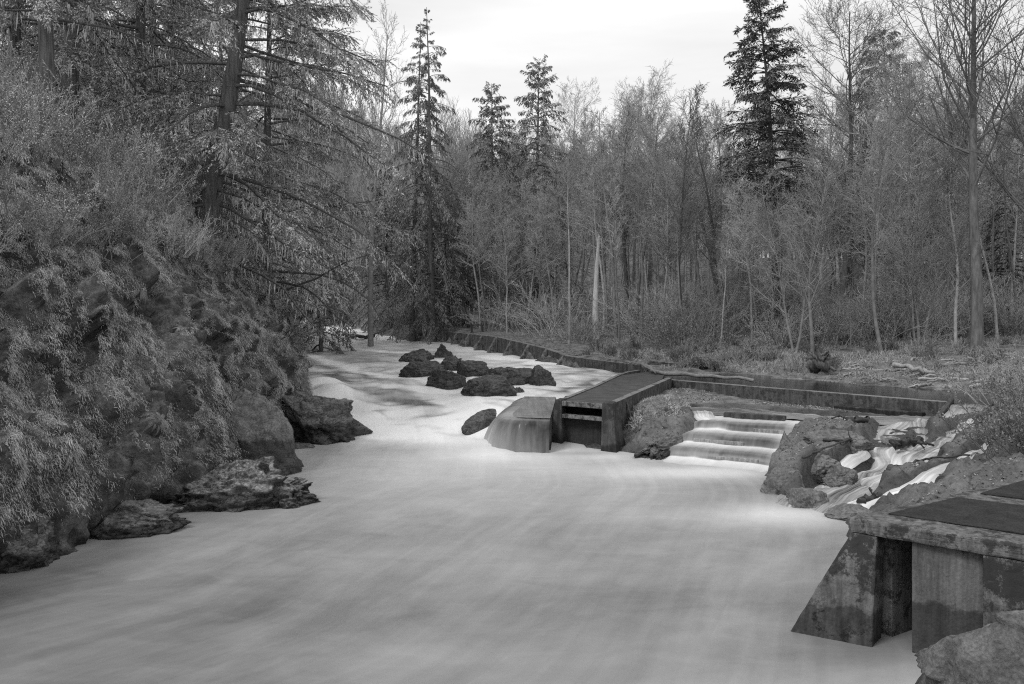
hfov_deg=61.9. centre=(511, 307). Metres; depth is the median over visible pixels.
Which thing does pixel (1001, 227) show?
bare tree
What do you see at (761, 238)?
bare tree
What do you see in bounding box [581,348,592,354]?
weed clump
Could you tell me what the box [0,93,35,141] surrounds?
shrub
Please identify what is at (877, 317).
bush
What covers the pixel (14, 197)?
shrub
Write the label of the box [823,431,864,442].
branch
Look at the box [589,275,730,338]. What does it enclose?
bush
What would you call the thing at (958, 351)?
weed clump
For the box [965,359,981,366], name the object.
weed clump
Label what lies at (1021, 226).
bare tree
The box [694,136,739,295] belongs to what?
bare tree
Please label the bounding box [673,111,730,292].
bare tree
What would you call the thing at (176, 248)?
shrub
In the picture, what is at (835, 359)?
weed clump
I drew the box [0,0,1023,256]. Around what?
sky
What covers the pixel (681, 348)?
weed clump
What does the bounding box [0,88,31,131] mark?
shrub
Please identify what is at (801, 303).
bush
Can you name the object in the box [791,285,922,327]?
bush
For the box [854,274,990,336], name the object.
bush
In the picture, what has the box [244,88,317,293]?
fir tree
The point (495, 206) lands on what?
bare tree
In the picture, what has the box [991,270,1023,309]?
bush
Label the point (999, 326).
bush
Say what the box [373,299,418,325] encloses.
bush
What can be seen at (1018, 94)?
bare tree
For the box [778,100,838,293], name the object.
bare tree
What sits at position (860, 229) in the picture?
bare tree
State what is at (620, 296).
bush
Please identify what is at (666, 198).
bare tree
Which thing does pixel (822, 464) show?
outcrop rock
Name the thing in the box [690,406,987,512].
stream water
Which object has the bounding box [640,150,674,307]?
bare tree
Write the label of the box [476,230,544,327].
bare tree
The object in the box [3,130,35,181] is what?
shrub
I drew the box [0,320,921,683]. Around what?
river
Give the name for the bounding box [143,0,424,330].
fir tree
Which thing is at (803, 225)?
bare tree
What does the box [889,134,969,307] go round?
cedar tree
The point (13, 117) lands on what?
shrub
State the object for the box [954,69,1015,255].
bare tree
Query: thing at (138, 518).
boulder
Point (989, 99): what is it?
bare tree
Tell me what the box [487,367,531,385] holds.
boulder
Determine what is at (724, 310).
bush
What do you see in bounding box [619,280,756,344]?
bush
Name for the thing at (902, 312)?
bush
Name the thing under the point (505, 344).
buttressed weir
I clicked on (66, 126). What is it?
shrub
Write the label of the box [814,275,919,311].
bush
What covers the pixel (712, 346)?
weed clump
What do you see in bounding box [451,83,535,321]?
cedar tree
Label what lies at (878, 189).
bare tree
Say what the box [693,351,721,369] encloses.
weed clump
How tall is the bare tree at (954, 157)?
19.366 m
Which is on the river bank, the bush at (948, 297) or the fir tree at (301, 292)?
the fir tree at (301, 292)
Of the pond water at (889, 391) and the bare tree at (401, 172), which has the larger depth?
the bare tree at (401, 172)
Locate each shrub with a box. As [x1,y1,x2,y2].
[0,31,57,98]
[0,37,74,138]
[0,41,30,93]
[0,46,18,74]
[0,52,54,134]
[0,67,107,140]
[0,81,97,157]
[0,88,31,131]
[0,91,62,124]
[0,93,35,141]
[0,94,44,145]
[0,103,71,167]
[0,107,36,166]
[0,111,100,164]
[0,116,97,169]
[0,139,18,181]
[0,156,51,218]
[0,175,116,232]
[0,185,32,208]
[0,212,39,246]
[0,219,32,252]
[2,69,114,137]
[2,70,86,126]
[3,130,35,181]
[5,53,38,94]
[5,77,118,149]
[6,64,72,105]
[11,183,120,254]
[13,60,142,109]
[14,103,148,186]
[15,50,90,100]
[17,100,85,144]
[19,86,176,186]
[29,111,201,205]
[36,176,113,211]
[37,90,106,145]
[56,84,119,129]
[57,69,177,145]
[57,147,144,220]
[57,150,162,219]
[58,219,114,252]
[61,127,136,171]
[66,195,108,238]
[67,186,196,263]
[68,193,139,241]
[79,80,151,134]
[79,144,181,207]
[80,117,225,201]
[86,101,150,156]
[88,116,140,161]
[96,161,154,200]
[97,194,167,242]
[98,143,207,205]
[100,197,172,242]
[101,173,189,222]
[102,149,161,195]
[102,172,160,205]
[103,161,204,212]
[104,181,144,215]
[108,196,160,225]
[114,116,199,169]
[114,135,186,184]
[115,135,202,183]
[128,187,201,232]
[129,128,206,189]
[131,153,174,188]
[133,136,185,176]
[135,175,189,216]
[138,217,208,257]
[139,190,183,218]
[140,133,228,195]
[151,172,198,203]
[157,202,229,259]
[163,157,223,209]
[173,222,242,271]
[175,238,209,262]
[179,171,240,209]
[186,241,216,268]
[187,220,202,246]
[198,205,232,230]
[202,222,261,263]
[211,228,257,266]
[217,214,283,259]
[218,204,253,235]
[219,197,248,232]
[229,207,305,256]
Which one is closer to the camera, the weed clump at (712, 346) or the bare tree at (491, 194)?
the weed clump at (712, 346)
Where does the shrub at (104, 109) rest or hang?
on the river bank
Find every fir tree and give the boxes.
[0,0,133,105]
[0,0,163,123]
[0,0,190,136]
[0,0,234,130]
[0,0,251,198]
[2,0,192,134]
[4,0,302,209]
[6,0,89,100]
[27,0,131,125]
[29,0,180,149]
[78,0,451,345]
[87,2,259,232]
[96,0,204,129]
[107,2,161,43]
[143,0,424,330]
[145,0,320,286]
[159,8,257,189]
[187,21,314,289]
[235,113,365,323]
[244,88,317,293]
[247,115,353,346]
[287,170,356,353]
[703,0,837,328]
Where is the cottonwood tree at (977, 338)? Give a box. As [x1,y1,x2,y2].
[859,0,1023,351]
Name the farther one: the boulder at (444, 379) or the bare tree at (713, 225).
the bare tree at (713, 225)
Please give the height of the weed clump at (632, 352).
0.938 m
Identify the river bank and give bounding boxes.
[0,103,311,560]
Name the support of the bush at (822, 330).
on the ground at (990, 474)
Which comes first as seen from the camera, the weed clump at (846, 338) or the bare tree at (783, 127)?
the weed clump at (846, 338)
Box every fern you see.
[10,366,24,384]
[57,444,87,470]
[129,290,147,303]
[138,412,168,434]
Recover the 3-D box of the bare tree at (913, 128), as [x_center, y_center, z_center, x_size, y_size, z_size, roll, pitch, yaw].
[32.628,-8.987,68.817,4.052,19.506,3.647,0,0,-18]
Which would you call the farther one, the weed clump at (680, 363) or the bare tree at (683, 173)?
the bare tree at (683, 173)
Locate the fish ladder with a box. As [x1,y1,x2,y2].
[693,412,802,475]
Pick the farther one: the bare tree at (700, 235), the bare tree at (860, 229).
the bare tree at (700, 235)
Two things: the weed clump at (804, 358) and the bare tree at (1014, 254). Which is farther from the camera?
the bare tree at (1014, 254)
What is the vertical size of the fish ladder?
1.400 m
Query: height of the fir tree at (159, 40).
19.677 m
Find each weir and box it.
[440,324,644,372]
[672,379,993,424]
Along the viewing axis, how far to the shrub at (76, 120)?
25.83 m
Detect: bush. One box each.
[273,297,315,354]
[333,288,376,314]
[344,262,384,282]
[346,280,438,327]
[352,296,398,325]
[373,260,435,289]
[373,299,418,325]
[381,297,440,327]
[389,293,477,326]
[449,297,547,331]
[473,298,565,331]
[483,276,619,337]
[509,302,610,332]
[510,290,591,329]
[524,308,613,343]
[541,288,601,320]
[546,293,653,326]
[550,265,688,329]
[550,287,630,330]
[564,278,653,318]
[577,275,759,336]
[586,274,683,318]
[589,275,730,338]
[590,284,660,320]
[599,281,692,314]
[599,296,650,326]
[600,282,711,321]
[604,295,759,340]
[607,292,779,350]
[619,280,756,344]
[620,308,708,351]
[622,285,718,338]
[629,271,772,336]
[639,282,733,311]
[652,314,773,350]
[655,291,758,319]
[656,273,779,335]
[657,271,761,314]
[676,270,769,310]
[686,293,764,332]
[701,301,763,328]
[717,272,857,329]
[720,290,766,322]
[725,268,827,300]
[727,286,812,323]
[730,274,835,312]
[731,296,846,331]
[735,307,849,345]
[740,301,838,346]
[740,302,825,336]
[748,294,816,322]
[755,283,862,329]
[759,274,839,312]
[760,286,888,345]
[764,280,898,336]
[786,286,868,327]
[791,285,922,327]
[799,284,923,329]
[812,284,870,306]
[812,293,919,332]
[813,291,948,340]
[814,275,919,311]
[818,305,904,339]
[823,267,991,340]
[826,287,958,343]
[848,291,930,330]
[848,299,929,341]
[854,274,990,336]
[856,269,987,325]
[856,277,969,317]
[860,271,1020,332]
[860,272,1020,330]
[882,294,983,341]
[887,280,1014,339]
[931,344,1023,412]
[932,264,1023,321]
[934,277,1023,335]
[935,260,1023,315]
[935,369,1023,462]
[948,305,1021,336]
[960,310,1023,336]
[983,280,1023,320]
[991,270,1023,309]
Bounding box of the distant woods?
[274,48,1018,316]
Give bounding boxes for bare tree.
[341,0,415,346]
[341,122,396,277]
[366,155,421,279]
[376,158,409,290]
[394,175,425,275]
[397,156,439,259]
[406,166,442,280]
[421,203,456,307]
[430,192,491,327]
[433,153,466,289]
[434,164,460,325]
[434,203,478,309]
[439,151,493,324]
[442,170,482,312]
[446,199,501,330]
[452,182,497,329]
[457,150,490,291]
[465,166,530,327]
[465,168,520,291]
[467,136,532,313]
[470,195,489,319]
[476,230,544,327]
[479,168,501,286]
[483,203,534,332]
[495,198,532,326]
[498,117,559,312]
[501,175,548,328]
[505,150,545,294]
[517,128,574,306]
[519,194,566,328]
[523,170,546,329]
[525,183,570,321]
[528,76,608,293]
[532,212,556,304]
[532,222,577,328]
[536,123,574,309]
[540,121,598,286]
[543,139,587,343]
[544,112,620,279]
[544,202,563,324]
[547,188,580,293]
[558,132,593,307]
[562,118,640,328]
[563,153,621,300]
[573,145,599,303]
[574,106,622,337]
[575,112,611,329]
[577,152,636,282]
[585,98,658,304]
[590,117,642,285]
[591,87,644,322]
[592,145,625,290]
[596,76,674,293]
[601,185,628,348]
[604,83,666,284]
[609,59,703,316]
[609,121,675,256]
[609,172,647,286]
[612,102,685,333]
[616,150,645,316]
[619,152,655,338]
[624,151,691,325]
[629,162,673,295]
[629,171,658,325]
[629,181,645,287]
[631,135,685,291]
[632,80,711,342]
[632,138,712,330]
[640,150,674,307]
[649,106,704,281]
[652,154,687,288]
[653,148,677,290]
[658,109,727,315]
[661,174,691,343]
[666,104,739,324]
[672,157,722,294]
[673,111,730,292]
[673,156,706,322]
[682,185,716,290]
[685,152,712,293]
[687,103,739,294]
[690,97,749,297]
[690,152,706,299]
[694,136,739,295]
[704,179,729,271]
[704,225,742,336]
[709,126,758,282]
[711,138,764,294]
[711,183,737,328]
[714,222,740,344]
[716,179,771,341]
[716,218,729,295]
[720,90,807,286]
[725,188,765,312]
[725,238,770,300]
[726,188,769,333]
[727,156,853,353]
[728,91,790,295]
[728,201,769,287]
[732,188,749,309]
[735,116,782,282]
[736,187,799,323]
[744,206,760,328]
[749,177,793,258]
[761,211,789,254]
[762,205,798,326]
[767,82,864,353]
[768,134,808,232]
[769,210,804,299]
[776,119,828,287]
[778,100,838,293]
[779,0,927,300]
[780,167,823,292]
[785,189,808,302]
[790,229,805,331]
[792,179,839,292]
[796,228,809,313]
[801,175,847,297]
[807,103,848,285]
[809,166,845,272]
[811,99,869,283]
[814,204,837,340]
[818,127,903,287]
[822,185,846,318]
[825,71,894,284]
[825,133,888,227]
[826,45,897,327]
[827,232,878,307]
[830,194,868,263]
[830,214,840,281]
[833,78,883,268]
[835,23,985,341]
[835,43,930,351]
[838,163,887,330]
[839,174,889,288]
[843,63,937,337]
[846,249,864,347]
[859,247,870,337]
[861,147,984,345]
[864,161,914,267]
[866,222,926,338]
[869,99,938,279]
[869,105,945,321]
[878,52,961,247]
[894,106,993,345]
[899,73,938,274]
[900,159,937,298]
[903,112,945,288]
[911,59,988,275]
[912,92,999,280]
[912,101,945,287]
[913,77,941,187]
[916,0,1023,212]
[920,202,968,331]
[923,92,982,257]
[925,113,999,314]
[933,129,962,328]
[944,191,993,322]
[947,135,988,337]
[953,129,998,339]
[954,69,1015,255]
[956,59,1023,234]
[959,160,992,226]
[963,92,1023,197]
[965,108,1008,279]
[978,115,1015,318]
[979,112,1023,333]
[981,150,1005,272]
[982,66,1023,162]
[982,92,1023,234]
[989,173,1018,272]
[993,132,1022,278]
[998,84,1023,273]
[998,144,1023,265]
[1001,94,1023,171]
[1003,139,1023,319]
[1009,181,1023,255]
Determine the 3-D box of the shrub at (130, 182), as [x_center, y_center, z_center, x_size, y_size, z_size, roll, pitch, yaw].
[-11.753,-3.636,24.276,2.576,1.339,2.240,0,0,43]
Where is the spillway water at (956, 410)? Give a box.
[942,403,985,423]
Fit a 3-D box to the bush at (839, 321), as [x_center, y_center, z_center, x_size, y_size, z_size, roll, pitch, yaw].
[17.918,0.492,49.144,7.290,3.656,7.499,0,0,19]
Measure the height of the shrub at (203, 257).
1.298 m
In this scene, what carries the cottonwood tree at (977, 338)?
on the ground at (990, 474)
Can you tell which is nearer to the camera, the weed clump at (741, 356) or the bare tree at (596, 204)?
the weed clump at (741, 356)
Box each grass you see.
[505,311,1023,378]
[624,394,691,430]
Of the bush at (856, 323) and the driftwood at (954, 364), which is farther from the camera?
the bush at (856, 323)
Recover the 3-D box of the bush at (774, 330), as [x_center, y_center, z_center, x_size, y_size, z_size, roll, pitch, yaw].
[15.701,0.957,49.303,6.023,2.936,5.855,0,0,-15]
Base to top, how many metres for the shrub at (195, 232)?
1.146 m
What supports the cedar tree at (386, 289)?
on the ground at (990, 474)
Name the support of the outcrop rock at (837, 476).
on the ground at (990, 474)
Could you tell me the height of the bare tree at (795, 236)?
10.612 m
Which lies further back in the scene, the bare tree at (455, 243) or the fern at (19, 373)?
the bare tree at (455, 243)
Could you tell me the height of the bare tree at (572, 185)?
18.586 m
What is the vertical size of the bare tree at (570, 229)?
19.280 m
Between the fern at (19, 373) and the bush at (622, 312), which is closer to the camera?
the fern at (19, 373)
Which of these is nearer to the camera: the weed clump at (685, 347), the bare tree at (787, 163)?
the weed clump at (685, 347)
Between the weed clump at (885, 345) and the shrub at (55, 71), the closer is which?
the shrub at (55, 71)
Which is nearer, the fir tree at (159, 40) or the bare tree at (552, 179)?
the fir tree at (159, 40)
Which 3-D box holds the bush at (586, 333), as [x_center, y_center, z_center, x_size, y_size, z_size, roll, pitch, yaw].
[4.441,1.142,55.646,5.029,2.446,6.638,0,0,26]
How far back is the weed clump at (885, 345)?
45.25 m
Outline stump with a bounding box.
[803,348,835,372]
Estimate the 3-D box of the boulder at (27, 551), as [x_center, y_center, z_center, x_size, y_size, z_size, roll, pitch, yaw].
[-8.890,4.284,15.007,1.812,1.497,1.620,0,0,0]
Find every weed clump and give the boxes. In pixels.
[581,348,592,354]
[588,338,607,350]
[595,338,619,349]
[603,344,625,355]
[614,335,644,349]
[618,345,644,358]
[630,339,645,349]
[648,351,662,359]
[665,345,691,362]
[667,336,703,355]
[673,346,690,356]
[674,359,686,367]
[675,352,698,367]
[678,336,701,350]
[689,336,726,353]
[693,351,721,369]
[706,342,718,352]
[707,353,737,371]
[708,347,732,360]
[718,345,743,360]
[728,352,756,365]
[729,343,761,358]
[730,351,751,361]
[731,337,742,346]
[734,338,760,351]
[742,345,760,359]
[758,350,781,361]
[759,339,783,350]
[760,346,780,359]
[768,350,809,372]
[777,334,797,348]
[796,341,817,351]
[797,351,810,363]
[802,329,825,343]
[805,341,824,353]
[821,356,844,371]
[834,354,843,366]
[838,331,857,345]
[863,340,880,351]
[881,338,898,350]
[882,337,907,350]
[882,357,900,364]
[895,336,938,356]
[907,329,945,346]
[917,352,959,368]
[921,341,941,352]
[923,349,944,360]
[933,325,953,335]
[940,336,973,354]
[951,338,969,350]
[963,346,998,362]
[965,345,992,360]
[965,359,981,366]
[974,339,1010,352]
[984,336,998,349]
[986,349,1007,363]
[991,347,1011,354]
[995,334,1012,344]
[1000,351,1023,365]
[1007,331,1021,336]
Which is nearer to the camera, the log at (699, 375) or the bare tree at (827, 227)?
the log at (699, 375)
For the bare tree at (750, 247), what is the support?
on the ground at (990, 474)
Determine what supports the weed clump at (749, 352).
on the ground at (990, 474)
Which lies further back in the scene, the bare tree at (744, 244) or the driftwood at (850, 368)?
the bare tree at (744, 244)
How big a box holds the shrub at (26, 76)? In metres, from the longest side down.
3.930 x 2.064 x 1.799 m
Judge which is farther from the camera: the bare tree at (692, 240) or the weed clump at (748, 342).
the bare tree at (692, 240)
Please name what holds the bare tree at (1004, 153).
on the ground at (990, 474)
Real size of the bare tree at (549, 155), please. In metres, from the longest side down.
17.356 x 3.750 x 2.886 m
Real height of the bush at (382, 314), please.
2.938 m
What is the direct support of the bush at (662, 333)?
on the ground at (990, 474)
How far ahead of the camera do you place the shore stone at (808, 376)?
37.00 m
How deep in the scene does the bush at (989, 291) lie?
56.40 m
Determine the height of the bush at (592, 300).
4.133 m
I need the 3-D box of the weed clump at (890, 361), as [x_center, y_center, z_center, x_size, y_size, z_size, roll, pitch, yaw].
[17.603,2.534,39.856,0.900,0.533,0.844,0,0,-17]
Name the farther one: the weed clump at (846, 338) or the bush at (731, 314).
the bush at (731, 314)
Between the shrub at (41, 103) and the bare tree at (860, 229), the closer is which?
the shrub at (41, 103)
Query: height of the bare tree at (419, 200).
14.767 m
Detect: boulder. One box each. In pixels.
[0,511,61,573]
[88,498,190,539]
[167,456,312,512]
[228,388,303,475]
[272,489,320,508]
[280,390,356,444]
[294,443,314,448]
[353,418,372,436]
[398,349,434,361]
[398,358,443,377]
[425,369,466,389]
[435,344,452,357]
[440,355,461,370]
[455,360,488,377]
[460,374,516,396]
[461,408,496,434]
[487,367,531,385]
[515,387,523,392]
[529,365,555,385]
[535,356,556,362]
[914,610,1023,683]
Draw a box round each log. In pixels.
[343,328,391,338]
[641,362,754,381]
[843,415,869,422]
[856,492,882,503]
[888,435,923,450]
[892,362,934,373]
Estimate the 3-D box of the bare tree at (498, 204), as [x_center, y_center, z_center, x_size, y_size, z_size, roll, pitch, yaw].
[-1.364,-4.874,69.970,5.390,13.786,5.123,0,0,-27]
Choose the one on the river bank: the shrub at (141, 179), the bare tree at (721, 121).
the shrub at (141, 179)
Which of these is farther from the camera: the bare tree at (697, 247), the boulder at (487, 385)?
the bare tree at (697, 247)
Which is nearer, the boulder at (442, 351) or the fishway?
the fishway
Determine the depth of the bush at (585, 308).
62.27 m
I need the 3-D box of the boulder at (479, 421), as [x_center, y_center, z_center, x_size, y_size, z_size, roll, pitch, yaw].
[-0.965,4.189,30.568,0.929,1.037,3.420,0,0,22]
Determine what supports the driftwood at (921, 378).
on the ground at (990, 474)
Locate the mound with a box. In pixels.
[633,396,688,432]
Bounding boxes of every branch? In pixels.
[625,333,655,372]
[801,438,851,458]
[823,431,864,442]
[906,435,934,449]
[912,454,970,462]
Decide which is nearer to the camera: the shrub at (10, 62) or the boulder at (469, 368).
the shrub at (10, 62)
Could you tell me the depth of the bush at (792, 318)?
53.05 m
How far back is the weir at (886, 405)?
30.77 m
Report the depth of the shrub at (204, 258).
26.67 m
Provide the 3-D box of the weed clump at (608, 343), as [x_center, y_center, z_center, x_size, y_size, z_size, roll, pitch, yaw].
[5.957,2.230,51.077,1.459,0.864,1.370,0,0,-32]
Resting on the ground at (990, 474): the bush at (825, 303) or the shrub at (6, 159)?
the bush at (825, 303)
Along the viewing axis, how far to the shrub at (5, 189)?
17.54 m
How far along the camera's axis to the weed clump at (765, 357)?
43.35 m
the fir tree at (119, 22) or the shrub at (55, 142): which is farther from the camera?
the fir tree at (119, 22)
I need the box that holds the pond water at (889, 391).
[643,369,1019,404]
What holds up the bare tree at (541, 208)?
on the ground at (990, 474)
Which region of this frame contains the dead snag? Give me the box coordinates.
[592,236,599,339]
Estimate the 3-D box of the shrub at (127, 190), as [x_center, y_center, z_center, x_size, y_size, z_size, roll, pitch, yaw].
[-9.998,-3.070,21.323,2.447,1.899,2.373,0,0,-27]
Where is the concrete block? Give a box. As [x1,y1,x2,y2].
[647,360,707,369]
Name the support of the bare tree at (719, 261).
on the ground at (990, 474)
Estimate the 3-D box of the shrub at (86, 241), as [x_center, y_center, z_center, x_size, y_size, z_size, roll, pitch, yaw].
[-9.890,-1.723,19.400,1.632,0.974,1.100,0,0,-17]
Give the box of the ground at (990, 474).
[274,102,1023,683]
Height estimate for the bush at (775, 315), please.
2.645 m
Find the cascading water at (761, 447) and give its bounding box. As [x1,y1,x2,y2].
[663,416,799,471]
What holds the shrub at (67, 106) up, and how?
on the river bank
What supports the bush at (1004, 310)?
on the ground at (990, 474)
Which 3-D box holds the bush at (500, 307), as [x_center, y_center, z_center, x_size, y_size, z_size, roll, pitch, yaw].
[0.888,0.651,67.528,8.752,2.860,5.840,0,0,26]
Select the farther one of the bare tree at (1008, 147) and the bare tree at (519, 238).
the bare tree at (519, 238)
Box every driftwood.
[842,367,865,369]
[845,369,869,370]
[849,376,878,379]
[853,365,877,367]
[876,368,910,371]
[879,377,896,380]
[917,382,934,387]
[918,377,965,379]
[924,373,958,376]
[927,378,961,381]
[937,362,966,366]
[973,382,1003,387]
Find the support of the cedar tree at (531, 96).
on the ground at (990, 474)
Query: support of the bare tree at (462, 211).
on the ground at (990, 474)
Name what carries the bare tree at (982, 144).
on the ground at (990, 474)
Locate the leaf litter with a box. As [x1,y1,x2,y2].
[643,371,1023,505]
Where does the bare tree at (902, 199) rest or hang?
on the ground at (990, 474)
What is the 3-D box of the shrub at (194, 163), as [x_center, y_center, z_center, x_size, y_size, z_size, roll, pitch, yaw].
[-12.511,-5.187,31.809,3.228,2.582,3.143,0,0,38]
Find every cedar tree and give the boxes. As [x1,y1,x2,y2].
[291,177,361,326]
[340,160,423,332]
[373,23,462,342]
[387,7,477,344]
[400,182,503,327]
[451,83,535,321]
[486,55,590,318]
[838,28,964,288]
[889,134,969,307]
[941,111,1023,318]
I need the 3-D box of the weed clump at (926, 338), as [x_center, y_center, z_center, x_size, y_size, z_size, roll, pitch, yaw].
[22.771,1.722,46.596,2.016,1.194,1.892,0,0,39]
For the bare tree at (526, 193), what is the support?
on the ground at (990, 474)
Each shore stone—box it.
[771,375,786,378]
[776,367,791,373]
[802,373,816,378]
[818,370,834,374]
[841,378,853,383]
[875,364,890,368]
[883,374,894,377]
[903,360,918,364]
[960,374,971,377]
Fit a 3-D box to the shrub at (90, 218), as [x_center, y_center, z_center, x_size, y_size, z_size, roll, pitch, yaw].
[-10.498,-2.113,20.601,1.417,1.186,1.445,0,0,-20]
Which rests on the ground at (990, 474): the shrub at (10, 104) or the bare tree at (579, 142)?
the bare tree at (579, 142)
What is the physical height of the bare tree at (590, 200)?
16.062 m
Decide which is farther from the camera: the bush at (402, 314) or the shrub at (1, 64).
the bush at (402, 314)
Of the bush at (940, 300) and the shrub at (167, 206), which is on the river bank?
the shrub at (167, 206)
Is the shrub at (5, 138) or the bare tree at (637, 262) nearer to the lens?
the shrub at (5, 138)
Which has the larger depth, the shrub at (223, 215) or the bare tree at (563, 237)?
the bare tree at (563, 237)
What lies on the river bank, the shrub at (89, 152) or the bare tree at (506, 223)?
the shrub at (89, 152)
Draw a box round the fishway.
[517,370,671,452]
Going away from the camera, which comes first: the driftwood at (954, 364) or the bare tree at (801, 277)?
the driftwood at (954, 364)
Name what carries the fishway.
on the ground at (990, 474)
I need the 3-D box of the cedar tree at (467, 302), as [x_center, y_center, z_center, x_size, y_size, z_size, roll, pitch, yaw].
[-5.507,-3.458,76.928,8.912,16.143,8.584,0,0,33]
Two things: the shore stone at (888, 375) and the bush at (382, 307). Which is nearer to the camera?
the shore stone at (888, 375)
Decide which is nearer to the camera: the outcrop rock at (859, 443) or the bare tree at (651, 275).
the outcrop rock at (859, 443)
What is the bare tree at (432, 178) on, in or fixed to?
on the ground at (990, 474)
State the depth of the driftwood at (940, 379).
33.76 m
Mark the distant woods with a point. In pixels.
(456, 145)
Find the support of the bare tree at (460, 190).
on the ground at (990, 474)
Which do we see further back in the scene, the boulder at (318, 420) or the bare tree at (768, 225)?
the bare tree at (768, 225)
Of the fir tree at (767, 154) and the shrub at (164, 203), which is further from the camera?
the fir tree at (767, 154)
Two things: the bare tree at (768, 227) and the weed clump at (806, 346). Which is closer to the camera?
the weed clump at (806, 346)
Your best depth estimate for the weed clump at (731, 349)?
44.11 m
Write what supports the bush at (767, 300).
on the ground at (990, 474)
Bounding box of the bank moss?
[0,102,314,544]
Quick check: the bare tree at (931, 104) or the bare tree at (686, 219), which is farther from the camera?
the bare tree at (931, 104)
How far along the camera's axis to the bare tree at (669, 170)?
53.08 m
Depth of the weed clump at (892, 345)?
45.34 m
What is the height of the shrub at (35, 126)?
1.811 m
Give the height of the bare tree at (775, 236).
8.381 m
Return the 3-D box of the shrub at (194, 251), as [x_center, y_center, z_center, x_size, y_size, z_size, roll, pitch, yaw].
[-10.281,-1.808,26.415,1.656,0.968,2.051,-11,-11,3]
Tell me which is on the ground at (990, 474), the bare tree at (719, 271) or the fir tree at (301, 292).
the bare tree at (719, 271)
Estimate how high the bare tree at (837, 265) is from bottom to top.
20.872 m
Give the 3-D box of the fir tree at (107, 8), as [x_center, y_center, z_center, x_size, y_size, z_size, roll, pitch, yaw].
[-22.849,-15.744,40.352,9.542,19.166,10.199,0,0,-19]
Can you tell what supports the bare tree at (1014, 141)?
on the ground at (990, 474)
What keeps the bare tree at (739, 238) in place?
on the ground at (990, 474)
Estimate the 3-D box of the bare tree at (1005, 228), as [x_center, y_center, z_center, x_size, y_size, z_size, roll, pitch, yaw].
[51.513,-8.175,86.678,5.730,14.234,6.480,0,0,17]
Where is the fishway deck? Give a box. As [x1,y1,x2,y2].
[791,479,1023,652]
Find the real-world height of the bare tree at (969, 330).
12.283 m
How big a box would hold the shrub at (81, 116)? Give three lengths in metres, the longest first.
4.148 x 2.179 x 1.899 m
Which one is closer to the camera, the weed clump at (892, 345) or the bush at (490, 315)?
the weed clump at (892, 345)
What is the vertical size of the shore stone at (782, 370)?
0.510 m
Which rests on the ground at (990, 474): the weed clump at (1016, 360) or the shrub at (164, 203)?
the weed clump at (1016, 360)
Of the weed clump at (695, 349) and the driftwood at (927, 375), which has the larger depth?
the weed clump at (695, 349)
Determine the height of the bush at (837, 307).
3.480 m
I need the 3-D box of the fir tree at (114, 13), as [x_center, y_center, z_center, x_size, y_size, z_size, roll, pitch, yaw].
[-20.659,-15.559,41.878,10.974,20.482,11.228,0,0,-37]
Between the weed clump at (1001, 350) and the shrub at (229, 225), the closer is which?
the shrub at (229, 225)
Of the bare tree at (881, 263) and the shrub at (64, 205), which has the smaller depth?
the shrub at (64, 205)
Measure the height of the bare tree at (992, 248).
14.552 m
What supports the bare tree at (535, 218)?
on the ground at (990, 474)
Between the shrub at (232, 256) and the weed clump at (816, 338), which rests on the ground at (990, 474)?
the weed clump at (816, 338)
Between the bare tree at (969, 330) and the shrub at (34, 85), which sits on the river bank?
the shrub at (34, 85)
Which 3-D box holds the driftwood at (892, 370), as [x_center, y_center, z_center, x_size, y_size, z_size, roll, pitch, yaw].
[16.710,2.760,37.132,1.659,0.223,0.188,0,0,39]
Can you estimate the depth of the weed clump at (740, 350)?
44.91 m
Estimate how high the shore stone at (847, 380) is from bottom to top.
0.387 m
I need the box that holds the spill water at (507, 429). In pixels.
[484,396,555,452]
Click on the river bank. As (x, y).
(130, 461)
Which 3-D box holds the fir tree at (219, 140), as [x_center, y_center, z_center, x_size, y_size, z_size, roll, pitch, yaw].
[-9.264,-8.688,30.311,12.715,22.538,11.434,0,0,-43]
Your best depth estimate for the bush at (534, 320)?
63.33 m
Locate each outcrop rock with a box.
[760,466,804,494]
[785,487,828,508]
[802,429,874,453]
[811,453,841,482]
[822,464,857,486]
[824,503,869,520]
[881,437,899,445]
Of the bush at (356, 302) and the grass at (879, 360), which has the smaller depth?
the grass at (879, 360)
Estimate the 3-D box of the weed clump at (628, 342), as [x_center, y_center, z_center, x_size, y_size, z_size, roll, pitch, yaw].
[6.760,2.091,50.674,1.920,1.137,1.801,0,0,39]
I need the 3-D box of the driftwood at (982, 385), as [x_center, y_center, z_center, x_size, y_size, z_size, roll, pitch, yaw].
[17.762,2.919,31.798,1.105,0.266,0.203,0,0,36]
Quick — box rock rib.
[634,431,683,459]
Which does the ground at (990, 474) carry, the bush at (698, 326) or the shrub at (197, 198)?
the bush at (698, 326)
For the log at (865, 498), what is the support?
in the stream water at (871, 477)
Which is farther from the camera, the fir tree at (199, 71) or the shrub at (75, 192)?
the fir tree at (199, 71)
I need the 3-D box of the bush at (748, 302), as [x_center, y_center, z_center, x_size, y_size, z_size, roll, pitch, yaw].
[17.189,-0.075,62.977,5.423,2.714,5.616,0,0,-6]
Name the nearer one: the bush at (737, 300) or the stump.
the stump
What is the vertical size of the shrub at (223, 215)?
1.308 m
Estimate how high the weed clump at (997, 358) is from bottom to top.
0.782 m
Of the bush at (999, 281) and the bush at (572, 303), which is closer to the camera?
the bush at (999, 281)
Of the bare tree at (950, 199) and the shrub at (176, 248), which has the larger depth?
the bare tree at (950, 199)

